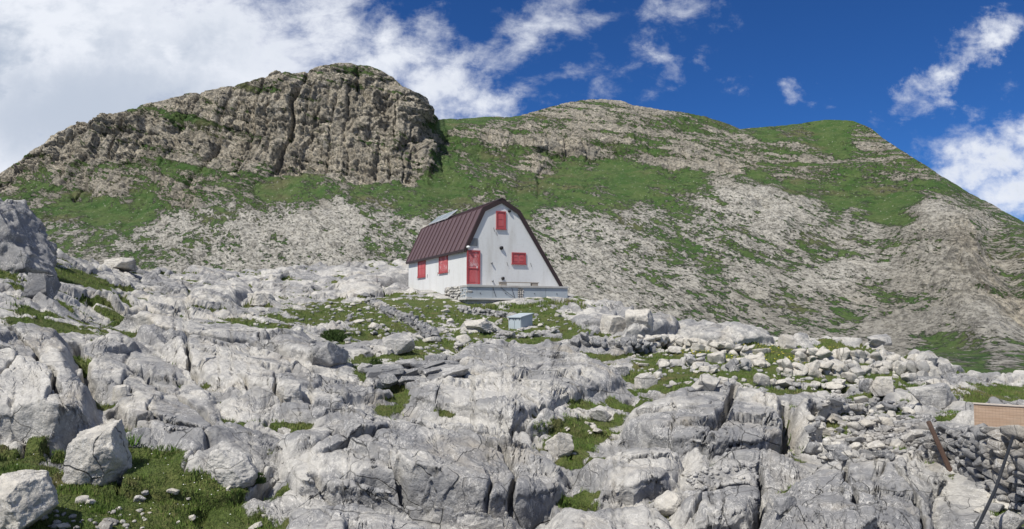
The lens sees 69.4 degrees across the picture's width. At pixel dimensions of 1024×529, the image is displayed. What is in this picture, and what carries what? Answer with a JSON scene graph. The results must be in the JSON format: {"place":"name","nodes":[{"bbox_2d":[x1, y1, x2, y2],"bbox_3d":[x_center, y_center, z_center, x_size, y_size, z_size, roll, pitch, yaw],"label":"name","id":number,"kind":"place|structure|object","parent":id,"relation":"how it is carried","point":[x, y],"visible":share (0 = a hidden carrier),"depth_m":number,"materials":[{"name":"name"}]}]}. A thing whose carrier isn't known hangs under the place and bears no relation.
{"place":"outdoors","nodes":[
{"label":"outdoors","id":0,"kind":"place"},
{"bbox_2d":[0,63,1023,373],"bbox_3d":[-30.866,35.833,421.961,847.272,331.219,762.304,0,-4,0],"label":"mountain","id":1,"kind":"structure","parent":0,"point":[820,229],"depth_m":316.19,"materials":[{"name":"stone"}]},
{"bbox_2d":[0,248,1023,528],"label":"ground","id":2,"kind":"structure","parent":0,"point":[354,460],"depth_m":12.88,"materials":[{"name":"stone"}]},
{"bbox_2d":[0,198,57,276],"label":"boulder","id":3,"kind":"object","parent":2,"relation":"on","point":[26,246],"visible":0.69,"depth_m":23.23,"materials":[{"name":"stone"}]},
{"bbox_2d":[0,469,58,528],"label":"boulder","id":4,"kind":"object","parent":2,"relation":"on","point":[28,498],"visible":1,"depth_m":7.64,"materials":[{"name":"stone"}]},
{"bbox_2d":[23,272,60,298],"bbox_3d":[-12.660,0.597,19.896,0.714,0.756,0.643,0,-4,1],"label":"boulder","id":5,"kind":"object","parent":2,"relation":"on","point":[46,285],"visible":0.9,"depth_m":19.66,"materials":[{"name":"stone"}]},
{"bbox_2d":[75,495,88,502],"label":"loose rock","id":6,"kind":"object","parent":2,"relation":"on","point":[85,498],"visible":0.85,"depth_m":8.60,"materials":[{"name":"stone"}]},
{"bbox_2d":[62,419,131,486],"bbox_3d":[-5.261,2.435,9.453,0.659,0.864,0.605,0,-4,-1],"label":"boulder","id":7,"kind":"object","parent":2,"relation":"on","point":[99,455],"visible":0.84,"depth_m":9.24,"materials":[{"name":"stone"}]},
{"bbox_2d":[98,521,112,528],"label":"loose rock","id":8,"kind":"object","parent":2,"relation":"on","point":[105,525],"visible":1,"depth_m":8.07,"materials":[{"name":"stone"}]},
{"bbox_2d":[112,384,127,401],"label":"boulder","id":9,"kind":"object","parent":2,"relation":"on","point":[119,392],"visible":0.85,"depth_m":12.45,"materials":[{"name":"stone"}]},
{"bbox_2d":[104,257,138,271],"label":"boulder","id":10,"kind":"object","parent":2,"relation":"on","point":[124,264],"visible":0.88,"depth_m":41.08,"materials":[{"name":"stone"}]},
{"bbox_2d":[126,431,144,445],"bbox_3d":[-5.280,2.392,10.145,0.373,0.198,0.332,0,-4,0],"label":"leafy plant","id":11,"kind":"object","parent":2,"relation":"on","point":[131,441],"visible":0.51,"depth_m":10.15,"materials":[{"name":"green plant"}]},
{"bbox_2d":[133,495,145,502],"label":"loose rock","id":12,"kind":"object","parent":2,"relation":"on","point":[138,498],"visible":0.98,"depth_m":9.05,"materials":[{"name":"stone"}]},
{"bbox_2d":[206,449,258,487],"bbox_3d":[-3.631,2.691,9.714,0.636,0.564,0.489,-1,-4,12],"label":"boulder","id":13,"kind":"object","parent":2,"relation":"on","point":[227,468],"visible":0.9,"depth_m":9.55,"materials":[{"name":"stone"}]},
{"bbox_2d":[255,472,266,489],"bbox_3d":[-3.340,2.847,9.745,0.222,0.239,0.204,-2,-4,28],"label":"bilberry shrub","id":14,"kind":"object","parent":2,"relation":"on","point":[261,479],"visible":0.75,"depth_m":9.71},
{"bbox_2d":[247,293,275,305],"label":"boulder","id":15,"kind":"object","parent":2,"relation":"on","point":[260,298],"visible":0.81,"depth_m":36.29,"materials":[{"name":"stone"}]},
{"bbox_2d":[280,383,301,398],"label":"boulder","id":16,"kind":"object","parent":2,"relation":"on","point":[294,388],"visible":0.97,"depth_m":13.59,"materials":[{"name":"stone"}]},
{"bbox_2d":[312,341,347,366],"bbox_3d":[-4.570,2.331,18.483,0.787,0.872,1.020,0,-4,7],"label":"boulder","id":17,"kind":"object","parent":2,"relation":"on","point":[329,354],"visible":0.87,"depth_m":18.12,"materials":[{"name":"stone"}]},
{"bbox_2d":[320,328,347,341],"bbox_3d":[-6.151,2.472,25.588,1.084,0.583,0.933,0,-4,0],"label":"juniper shrub","id":18,"kind":"object","parent":2,"relation":"on","point":[338,335],"visible":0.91,"depth_m":25.36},
{"bbox_2d":[357,363,371,373],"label":"boulder","id":19,"kind":"object","parent":2,"relation":"on","point":[361,366],"visible":0.52,"depth_m":18.42,"materials":[{"name":"stone"}]},
{"bbox_2d":[368,358,382,364],"bbox_3d":[-3.507,2.533,19.043,0.406,0.342,0.359,0,-4,0],"label":"heath shrub","id":20,"kind":"object","parent":2,"relation":"on","point":[374,361],"visible":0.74,"depth_m":18.99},
{"bbox_2d":[365,367,392,377],"bbox_3d":[-3.064,2.483,17.112,0.658,0.192,0.468,-7,5,-15],"label":"rock plate","id":21,"kind":"object","parent":2,"relation":"on","point":[374,372],"visible":0.72,"depth_m":16.90,"materials":[{"name":"stone"}]},
{"bbox_2d":[378,373,397,383],"bbox_3d":[-2.829,2.567,16.645,0.358,0.171,0.590,-5,6,-27],"label":"rock plate","id":22,"kind":"object","parent":2,"relation":"on","point":[387,378],"visible":0.96,"depth_m":16.48,"materials":[{"name":"stone"}]},
{"bbox_2d":[381,364,403,373],"bbox_3d":[-2.770,2.439,17.197,0.515,0.183,0.533,-5,4,-10],"label":"rock plate","id":23,"kind":"object","parent":2,"relation":"on","point":[397,368],"visible":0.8,"depth_m":17.02,"materials":[{"name":"stone"}]},
{"bbox_2d":[382,332,414,354],"bbox_3d":[-3.600,2.481,23.264,1.028,0.678,0.929,1,-4,-21],"label":"boulder","id":24,"kind":"object","parent":2,"relation":"on","point":[399,343],"visible":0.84,"depth_m":22.92,"materials":[{"name":"stone"}]},
{"bbox_2d":[363,292,441,341],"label":"ruined stone wall","id":25,"kind":"structure","parent":2,"relation":"on","point":[426,329],"depth_m":33.53,"materials":[{"name":"stone"}]},
{"bbox_2d":[397,358,415,366],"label":"rock plate","id":26,"kind":"object","parent":2,"relation":"on","point":[405,362],"visible":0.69,"depth_m":17.77,"materials":[{"name":"stone"}]},
{"bbox_2d":[398,368,418,377],"bbox_3d":[-2.492,2.586,17.243,0.668,0.194,0.389,-13,9,-25],"label":"rock plate","id":27,"kind":"object","parent":2,"relation":"on","point":[411,372],"visible":0.45,"depth_m":17.19,"materials":[{"name":"stone"}]},
{"bbox_2d":[398,376,420,382],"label":"rock plate","id":28,"kind":"object","parent":2,"relation":"on","point":[406,379],"visible":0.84,"depth_m":16.61,"materials":[{"name":"stone"}]},
{"bbox_2d":[422,367,440,375],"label":"rock plate","id":29,"kind":"object","parent":2,"relation":"on","point":[428,371],"visible":0.87,"depth_m":16.67,"materials":[{"name":"stone"}]},
{"bbox_2d":[424,353,445,360],"bbox_3d":[-2.060,2.504,19.802,0.580,0.188,0.412,-5,4,-12],"label":"rock plate","id":30,"kind":"object","parent":2,"relation":"on","point":[437,357],"visible":0.78,"depth_m":19.68,"materials":[{"name":"stone"}]},
{"bbox_2d":[426,373,456,379],"bbox_3d":[-1.592,2.486,16.638,0.680,0.111,0.506,-7,5,-16],"label":"rock plate","id":31,"kind":"object","parent":2,"relation":"on","point":[433,376],"visible":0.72,"depth_m":16.46,"materials":[{"name":"stone"}]},
{"bbox_2d":[438,366,469,377],"bbox_3d":[-1.323,2.449,16.735,0.719,0.189,0.533,-8,7,-25],"label":"rock plate","id":32,"kind":"object","parent":31,"relation":"on","point":[459,371],"visible":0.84,"depth_m":16.64,"materials":[{"name":"stone"}]},
{"bbox_2d":[455,334,470,342],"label":"loose rock","id":33,"kind":"object","parent":2,"relation":"on","point":[464,338],"visible":0.76,"depth_m":27.05,"materials":[{"name":"stone"}]},
{"bbox_2d":[464,319,492,331],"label":"boulder","id":34,"kind":"object","parent":2,"relation":"on","point":[483,325],"visible":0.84,"depth_m":31.69,"materials":[{"name":"stone"}]},
{"bbox_2d":[405,198,562,301],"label":"alpine hut","id":35,"kind":"object","parent":2,"relation":"on","point":[494,242],"visible":0.78,"depth_m":45.44,"materials":[{"name":"paint"}]},
{"bbox_2d":[418,260,425,277],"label":"window","id":36,"kind":"structure","parent":35,"relation":"in","point":[421,265],"depth_m":51.87,"materials":[{"name":"red paint"}]},
{"bbox_2d":[438,255,447,273],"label":"window","id":37,"kind":"structure","parent":35,"relation":"in","point":[443,261],"depth_m":47.70,"materials":[{"name":"red paint"}]},
{"bbox_2d":[466,250,479,283],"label":"door","id":38,"kind":"structure","parent":35,"relation":"in","point":[473,256],"depth_m":44.02,"materials":[{"name":"red paint"}]},
{"bbox_2d":[496,211,506,229],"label":"window","id":39,"kind":"structure","parent":35,"relation":"in","point":[500,217],"depth_m":44.93,"materials":[{"name":"red paint"}]},
{"bbox_2d":[512,252,526,264],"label":"window","id":40,"kind":"structure","parent":35,"relation":"in","point":[520,258],"depth_m":45.27,"materials":[{"name":"red paint"}]},
{"bbox_2d":[457,305,516,317],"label":"ruined stone wall","id":41,"kind":"structure","parent":2,"relation":"on","point":[477,311],"depth_m":38.87,"materials":[{"name":"stone"}]},
{"bbox_2d":[27,301,952,528],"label":"gravel","id":42,"kind":"structure","parent":2,"relation":"on","point":[748,466],"depth_m":15.54,"materials":[{"name":"stone"}]},
{"bbox_2d":[0,264,1023,528],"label":"grass","id":43,"kind":"structure","parent":2,"relation":"on","point":[68,488],"depth_m":14.30,"materials":[{"name":"plant"}]},
{"bbox_2d":[458,285,568,303],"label":"terrace","id":44,"kind":"structure","parent":2,"relation":"on","point":[480,294],"depth_m":43.51,"materials":[{"name":"concrete"}]},
{"bbox_2d":[498,282,538,285],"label":"plank bench","id":45,"kind":"object","parent":44,"relation":"on","point":[532,283],"visible":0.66,"depth_m":44.62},
{"bbox_2d":[507,313,533,328],"bbox_3d":[0.402,2.920,34.994,0.800,1.254,1.160,-2,-4,33],"label":"metal box","id":46,"kind":"object","parent":2,"relation":"on","point":[520,320],"visible":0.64,"depth_m":34.67,"materials":[{"name":"metal"}]},
{"bbox_2d":[493,326,559,338],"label":"ruined stone wall","id":47,"kind":"structure","parent":2,"relation":"on","point":[508,335],"depth_m":31.34,"materials":[{"name":"stone"}]},
{"bbox_2d":[470,297,587,309],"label":"tall grass","id":48,"kind":"structure","parent":2,"relation":"on","point":[550,302],"depth_m":41.18,"materials":[{"name":"plant"}]},
{"bbox_2d":[545,432,573,457],"bbox_3d":[0.775,3.022,12.297,0.434,0.493,0.314,1,-4,-14],"label":"boulder","id":49,"kind":"object","parent":2,"relation":"on","point":[559,444],"visible":0.94,"depth_m":12.20,"materials":[{"name":"stone"}]},
{"bbox_2d":[589,408,611,421],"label":"boulder","id":50,"kind":"object","parent":2,"relation":"on","point":[599,415],"visible":0.94,"depth_m":15.22,"materials":[{"name":"stone"}]},
{"bbox_2d":[570,331,655,353],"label":"ruined stone wall","id":51,"kind":"structure","parent":2,"relation":"on","point":[640,345],"depth_m":27.00,"materials":[{"name":"stone"}]},
{"bbox_2d":[600,314,625,334],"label":"boulder","id":52,"kind":"object","parent":2,"relation":"on","point":[612,324],"visible":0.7,"depth_m":33.13,"materials":[{"name":"stone"}]},
{"bbox_2d":[615,366,629,376],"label":"boulder","id":53,"kind":"object","parent":2,"relation":"on","point":[623,371],"visible":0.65,"depth_m":21.91,"materials":[{"name":"stone"}]},
{"bbox_2d":[625,309,653,331],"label":"boulder","id":54,"kind":"object","parent":2,"relation":"on","point":[643,317],"visible":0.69,"depth_m":31.71,"materials":[{"name":"stone"}]},
{"bbox_2d":[634,372,657,389],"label":"boulder","id":55,"kind":"object","parent":2,"relation":"on","point":[646,380],"visible":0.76,"depth_m":20.21,"materials":[{"name":"stone"}]},
{"bbox_2d":[658,360,670,368],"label":"loose rock","id":56,"kind":"object","parent":2,"relation":"on","point":[665,364],"visible":0.8,"depth_m":23.41,"materials":[{"name":"stone"}]},
{"bbox_2d":[654,490,682,516],"bbox_3d":[2.040,3.109,9.591,0.391,0.317,0.353,0,-4,1],"label":"boulder","id":57,"kind":"object","parent":2,"relation":"on","point":[667,503],"visible":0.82,"depth_m":9.49,"materials":[{"name":"stone"}]},
{"bbox_2d":[667,346,681,353],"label":"loose rock","id":58,"kind":"object","parent":2,"relation":"on","point":[673,349],"visible":0.88,"depth_m":27.39,"materials":[{"name":"stone"}]},
{"bbox_2d":[631,334,763,356],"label":"ruined stone wall","id":59,"kind":"structure","parent":2,"relation":"on","point":[664,340],"depth_m":28.47,"materials":[{"name":"stone"}]},
{"bbox_2d":[691,379,703,390],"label":"loose rock","id":60,"kind":"object","parent":2,"relation":"on","point":[696,386],"visible":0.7,"depth_m":15.60,"materials":[{"name":"stone"}]},
{"bbox_2d":[691,343,705,351],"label":"loose rock","id":61,"kind":"object","parent":2,"relation":"on","point":[697,347],"visible":0.76,"depth_m":27.88,"materials":[{"name":"stone"}]},
{"bbox_2d":[698,373,720,390],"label":"loose rock","id":62,"kind":"object","parent":2,"relation":"on","point":[709,382],"visible":0.77,"depth_m":15.60,"materials":[{"name":"stone"}]},
{"bbox_2d":[670,353,751,371],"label":"ruined stone wall","id":63,"kind":"structure","parent":2,"relation":"on","point":[733,365],"depth_m":23.15,"materials":[{"name":"stone"}]},
{"bbox_2d":[707,351,725,362],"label":"boulder","id":64,"kind":"object","parent":2,"relation":"on","point":[717,356],"visible":0.74,"depth_m":24.98,"materials":[{"name":"stone"}]},
{"bbox_2d":[744,354,765,366],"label":"boulder","id":65,"kind":"object","parent":2,"relation":"on","point":[756,357],"visible":0.47,"depth_m":24.07,"materials":[{"name":"stone"}]},
{"bbox_2d":[753,373,769,387],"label":"loose rock","id":66,"kind":"object","parent":2,"relation":"on","point":[760,379],"visible":0.9,"depth_m":19.08,"materials":[{"name":"stone"}]},
{"bbox_2d":[775,379,791,386],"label":"loose rock","id":67,"kind":"object","parent":2,"relation":"on","point":[783,383],"visible":0.9,"depth_m":19.05,"materials":[{"name":"stone"}]},
{"bbox_2d":[772,496,796,515],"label":"boulder","id":68,"kind":"object","parent":2,"relation":"on","point":[782,505],"visible":0.91,"depth_m":8.53,"materials":[{"name":"stone"}]},
{"bbox_2d":[777,334,796,348],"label":"boulder","id":69,"kind":"object","parent":2,"relation":"on","point":[786,340],"visible":0.82,"depth_m":31.61,"materials":[{"name":"stone"}]},
{"bbox_2d":[804,425,816,433],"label":"loose rock","id":70,"kind":"object","parent":2,"relation":"on","point":[809,429],"visible":1,"depth_m":12.82,"materials":[{"name":"stone"}]},
{"bbox_2d":[804,442,820,454],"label":"loose rock","id":71,"kind":"object","parent":2,"relation":"on","point":[811,448],"visible":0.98,"depth_m":11.85,"materials":[{"name":"stone"}]},
{"bbox_2d":[822,428,833,435],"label":"loose rock","id":72,"kind":"object","parent":2,"relation":"on","point":[826,431],"visible":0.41,"depth_m":13.69,"materials":[{"name":"stone"}]},
{"bbox_2d":[823,396,843,406],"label":"loose rock","id":73,"kind":"object","parent":2,"relation":"on","point":[837,402],"visible":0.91,"depth_m":14.54,"materials":[{"name":"stone"}]},
{"bbox_2d":[826,413,841,423],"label":"loose rock","id":74,"kind":"object","parent":2,"relation":"on","point":[835,417],"visible":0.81,"depth_m":14.45,"materials":[{"name":"stone"}]},
{"bbox_2d":[825,382,845,388],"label":"loose rock","id":75,"kind":"object","parent":2,"relation":"on","point":[830,385],"visible":0.94,"depth_m":18.96,"materials":[{"name":"stone"}]},
{"bbox_2d":[829,443,851,455],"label":"loose rock","id":76,"kind":"object","parent":2,"relation":"on","point":[842,447],"visible":0.56,"depth_m":11.49,"materials":[{"name":"stone"}]},
{"bbox_2d":[841,372,857,382],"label":"loose rock","id":77,"kind":"object","parent":2,"relation":"on","point":[850,377],"visible":0.92,"depth_m":21.20,"materials":[{"name":"stone"}]},
{"bbox_2d":[791,346,917,363],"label":"ruined stone wall","id":78,"kind":"structure","parent":2,"relation":"on","point":[809,355],"depth_m":25.83,"materials":[{"name":"stone"}]},
{"bbox_2d":[845,437,865,443],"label":"loose rock","id":79,"kind":"object","parent":2,"relation":"on","point":[857,439],"visible":0.84,"depth_m":12.95,"materials":[{"name":"stone"}]},
{"bbox_2d":[848,403,862,410],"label":"loose rock","id":80,"kind":"object","parent":2,"relation":"on","point":[856,406],"visible":0.91,"depth_m":14.81,"materials":[{"name":"stone"}]},
{"bbox_2d":[846,421,865,429],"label":"loose rock","id":81,"kind":"object","parent":2,"relation":"on","point":[857,425],"visible":1,"depth_m":13.72,"materials":[{"name":"stone"}]},
{"bbox_2d":[849,366,866,376],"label":"loose rock","id":82,"kind":"object","parent":2,"relation":"on","point":[857,371],"visible":0.83,"depth_m":22.03,"materials":[{"name":"stone"}]},
{"bbox_2d":[776,358,943,378],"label":"ruined stone wall","id":83,"kind":"structure","parent":2,"relation":"on","point":[826,366],"depth_m":22.10,"materials":[{"name":"stone"}]},
{"bbox_2d":[854,396,868,402],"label":"loose rock","id":84,"kind":"object","parent":2,"relation":"on","point":[860,399],"visible":0.87,"depth_m":17.87,"materials":[{"name":"stone"}]},
{"bbox_2d":[858,378,873,392],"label":"boulder","id":85,"kind":"object","parent":2,"relation":"on","point":[865,385],"visible":0.73,"depth_m":18.39,"materials":[{"name":"stone"}]},
{"bbox_2d":[860,419,875,427],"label":"loose rock","id":86,"kind":"object","parent":2,"relation":"on","point":[866,423],"visible":0.74,"depth_m":13.86,"materials":[{"name":"stone"}]},
{"bbox_2d":[866,440,885,448],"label":"loose rock","id":87,"kind":"object","parent":2,"relation":"on","point":[876,444],"visible":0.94,"depth_m":12.62,"materials":[{"name":"stone"}]},
{"bbox_2d":[867,334,891,345],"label":"boulder","id":88,"kind":"object","parent":2,"relation":"on","point":[880,339],"visible":0.99,"depth_m":32.46,"materials":[{"name":"stone"}]},
{"bbox_2d":[869,376,893,395],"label":"boulder","id":89,"kind":"object","parent":2,"relation":"on","point":[882,386],"visible":0.98,"depth_m":18.05,"materials":[{"name":"stone"}]},
{"bbox_2d":[872,450,891,457],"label":"loose rock","id":90,"kind":"object","parent":2,"relation":"on","point":[880,453],"visible":0.98,"depth_m":10.13,"materials":[{"name":"stone"}]},
{"bbox_2d":[879,417,893,426],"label":"loose rock","id":91,"kind":"object","parent":2,"relation":"on","point":[888,421],"visible":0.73,"depth_m":14.03,"materials":[{"name":"stone"}]},
{"bbox_2d":[880,402,896,412],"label":"loose rock","id":92,"kind":"object","parent":2,"relation":"on","point":[890,407],"visible":0.82,"depth_m":15.21,"materials":[{"name":"stone"}]},
{"bbox_2d":[889,438,904,447],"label":"loose rock","id":93,"kind":"object","parent":2,"relation":"on","point":[895,443],"visible":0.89,"depth_m":12.63,"materials":[{"name":"stone"}]},
{"bbox_2d":[901,432,916,442],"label":"loose rock","id":94,"kind":"object","parent":2,"relation":"on","point":[908,437],"visible":0.98,"depth_m":12.69,"materials":[{"name":"stone"}]},
{"bbox_2d":[901,373,917,381],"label":"loose rock","id":95,"kind":"object","parent":2,"relation":"on","point":[909,377],"visible":0.8,"depth_m":21.24,"materials":[{"name":"stone"}]},
{"bbox_2d":[907,429,929,437],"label":"loose rock","id":96,"kind":"object","parent":2,"relation":"on","point":[918,433],"visible":0.62,"depth_m":12.64,"materials":[{"name":"stone"}]},
{"bbox_2d":[915,350,937,365],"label":"boulder","id":97,"kind":"object","parent":2,"relation":"on","point":[928,355],"visible":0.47,"depth_m":27.00,"materials":[{"name":"stone"}]},
{"bbox_2d":[922,414,936,421],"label":"loose rock","id":98,"kind":"object","parent":2,"relation":"on","point":[929,417],"visible":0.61,"depth_m":14.08,"materials":[{"name":"stone"}]},
{"bbox_2d":[906,383,956,408],"bbox_3d":[9.359,2.936,16.449,1.030,0.616,0.614,-1,-4,14],"label":"boulder","id":99,"kind":"object","parent":2,"relation":"on","point":[939,395],"visible":0.88,"depth_m":16.23,"materials":[{"name":"stone"}]},
{"bbox_2d":[925,378,940,384],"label":"loose rock","id":100,"kind":"object","parent":2,"relation":"on","point":[932,381],"visible":0.56,"depth_m":18.53,"materials":[{"name":"stone"}]},
{"bbox_2d":[926,421,951,471],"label":"timber beam","id":101,"kind":"structure","parent":2,"relation":"on","point":[939,447],"depth_m":10.85,"materials":[{"name":"wood"}]},
{"bbox_2d":[921,423,1023,513],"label":"dry stone wall","id":102,"kind":"structure","parent":2,"relation":"on","point":[976,453],"depth_m":9.67,"materials":[{"name":"stone"}]},
{"bbox_2d":[984,503,1004,512],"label":"loose rock","id":103,"kind":"object","parent":2,"relation":"on","point":[996,507],"visible":0.78,"depth_m":9.12,"materials":[{"name":"stone"}]},
{"bbox_2d":[975,435,1014,528],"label":"black pipe","id":104,"kind":"object","parent":2,"relation":"on","point":[985,510],"visible":1,"depth_m":8.34,"materials":[{"name":"plastic"}]},
{"bbox_2d":[973,402,1023,426],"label":"wooden board","id":105,"kind":"object","parent":2,"relation":"on","point":[993,415],"visible":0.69,"depth_m":11.52,"materials":[{"name":"brown wood"}]},
{"bbox_2d":[993,510,1023,528],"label":"boulder","id":106,"kind":"object","parent":2,"relation":"on","point":[1007,519],"visible":1,"depth_m":8.48,"materials":[{"name":"stone"}]},
{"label":"rock plate","id":107,"kind":"object","parent":2,"relation":"on","visible":0},
{"bbox_2d":[421,360,445,368],"bbox_3d":[-1.884,2.409,17.741,0.622,0.103,0.366,-12,9,-24],"label":"rock plate","id":108,"kind":"object","parent":107,"relation":"on","point":[433,364],"visible":0.88,"depth_m":17.67,"materials":[{"name":"stone"}]},
{"bbox_2d":[410,360,426,368],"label":"rock plate","id":109,"kind":"object","parent":108,"relation":"on","point":[416,364],"visible":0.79,"depth_m":17.70,"materials":[{"name":"stone"}]},
{"bbox_2d":[0,0,1023,221],"label":"sky","id":110,"kind":"structure","parent":0,"point":[940,81],"materials":[{"name":"blue"}]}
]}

